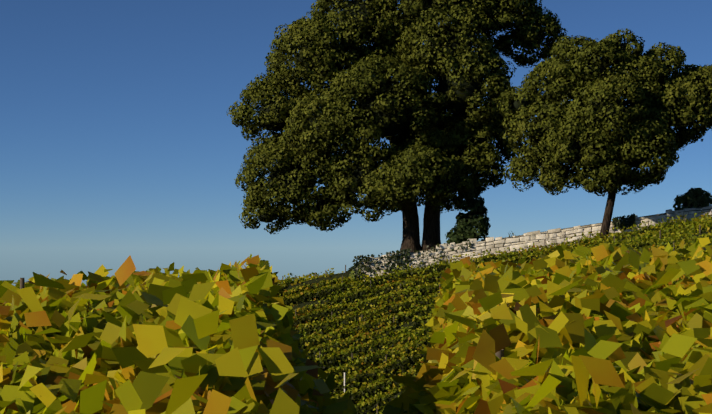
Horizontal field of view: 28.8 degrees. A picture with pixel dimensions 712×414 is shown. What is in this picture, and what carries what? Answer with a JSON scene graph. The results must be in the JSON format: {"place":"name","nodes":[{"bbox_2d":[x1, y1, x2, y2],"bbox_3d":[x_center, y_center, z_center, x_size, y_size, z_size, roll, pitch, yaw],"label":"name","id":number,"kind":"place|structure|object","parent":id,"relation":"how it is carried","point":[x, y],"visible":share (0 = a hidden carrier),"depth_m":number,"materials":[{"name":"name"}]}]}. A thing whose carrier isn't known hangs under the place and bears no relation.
{"place":"outdoors","nodes":[
{"label":"outdoors","id":0,"kind":"place"},
{"bbox_2d":[349,266,360,280],"bbox_3d":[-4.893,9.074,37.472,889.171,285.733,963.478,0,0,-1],"label":"shrub","id":1,"kind":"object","parent":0,"point":[351,274],"depth_m":78.23,"materials":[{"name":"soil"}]},
{"bbox_2d":[20,278,503,358],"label":"trellis posts","id":2,"kind":"object","parent":1,"relation":"on","point":[499,354],"depth_m":7.29,"materials":[{"name":"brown wood"}]},
{"bbox_2d":[344,372,345,392],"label":"marker stakes","id":3,"kind":"object","parent":1,"relation":"on","point":[344,381],"visible":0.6,"depth_m":61.37,"materials":[{"name":"white"}]},
{"bbox_2d":[227,0,567,253],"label":"oak","id":4,"kind":"object","parent":1,"relation":"on","point":[413,70],"depth_m":80.97,"materials":[{"name":"green plant"}]},
{"bbox_2d":[257,0,544,222],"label":"tree foliage","id":5,"kind":"object","parent":1,"relation":"on","point":[395,128],"visible":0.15,"depth_m":81.72,"materials":[{"name":"green plant"}]},
{"bbox_2d":[445,181,490,244],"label":"terrace bush","id":6,"kind":"object","parent":1,"relation":"on","point":[480,224],"depth_m":80.17,"materials":[{"name":"green plant"}]},
{"bbox_2d":[462,199,477,241],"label":"foliage","id":7,"kind":"object","parent":1,"relation":"on","point":[469,215],"visible":0.12,"depth_m":80.56,"materials":[{"name":"green plant"}]},
{"bbox_2d":[282,217,700,411],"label":"trellis posts","id":8,"kind":"object","parent":1,"relation":"on","point":[473,261],"visible":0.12,"depth_m":70.74,"materials":[{"name":"brown wood"}]},
{"bbox_2d":[352,214,635,280],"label":"ivy wall","id":9,"kind":"structure","parent":1,"relation":"on","point":[620,220],"depth_m":77.52,"materials":[{"name":"green plant"}]},
{"bbox_2d":[278,221,710,413],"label":"grapevines","id":10,"kind":"object","parent":1,"relation":"on","point":[323,301],"visible":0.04,"depth_m":70.36,"materials":[{"name":"green plant"}]},
{"bbox_2d":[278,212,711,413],"bbox_3d":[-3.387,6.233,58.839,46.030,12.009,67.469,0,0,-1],"label":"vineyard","id":11,"kind":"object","parent":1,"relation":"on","point":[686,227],"visible":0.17,"depth_m":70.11,"materials":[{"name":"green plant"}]},
{"bbox_2d":[361,206,711,280],"bbox_3d":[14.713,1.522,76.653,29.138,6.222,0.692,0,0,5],"label":"stone wall","id":12,"kind":"structure","parent":1,"relation":"on","point":[534,236],"depth_m":77.01,"materials":[{"name":"beige stone"}]},
{"bbox_2d":[497,28,711,237],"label":"oak","id":13,"kind":"object","parent":1,"relation":"on","point":[574,116],"depth_m":74.22,"materials":[{"name":"green plant"}]},
{"bbox_2d":[513,43,711,186],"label":"tree foliage","id":14,"kind":"object","parent":1,"relation":"on","point":[578,147],"visible":0.21,"depth_m":74.91,"materials":[{"name":"green plant"}]},
{"bbox_2d":[673,188,711,210],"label":"wall top shrub","id":15,"kind":"object","parent":1,"relation":"on","point":[703,199],"visible":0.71,"depth_m":76.96,"materials":[{"name":"green plant"}]},
{"bbox_2d":[682,195,706,208],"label":"foliage","id":16,"kind":"object","parent":1,"relation":"on","point":[685,204],"depth_m":77.24,"materials":[{"name":"green plant"}]},
{"bbox_3d":[-0.069,3.985,13.261,18.000,6.333,23.500,0,0,-1],"label":"vine","id":17,"kind":"object","parent":1,"relation":"on","visible":0},
{"bbox_2d":[0,237,711,413],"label":"vine leaves","id":18,"kind":"object","parent":17,"relation":"attached to","point":[603,328],"visible":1,"depth_m":7.94,"materials":[{"name":"green plant"}]},
{"bbox_2d":[0,0,711,285],"label":"sky","id":19,"kind":"structure","parent":0,"point":[119,141],"materials":[{"name":"blue"}]},
{"bbox_2d":[346,255,374,278],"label":"shrub","id":20,"kind":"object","parent":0,"point":[350,269],"depth_m":78.41,"materials":[{"name":"green plant"}]}
]}

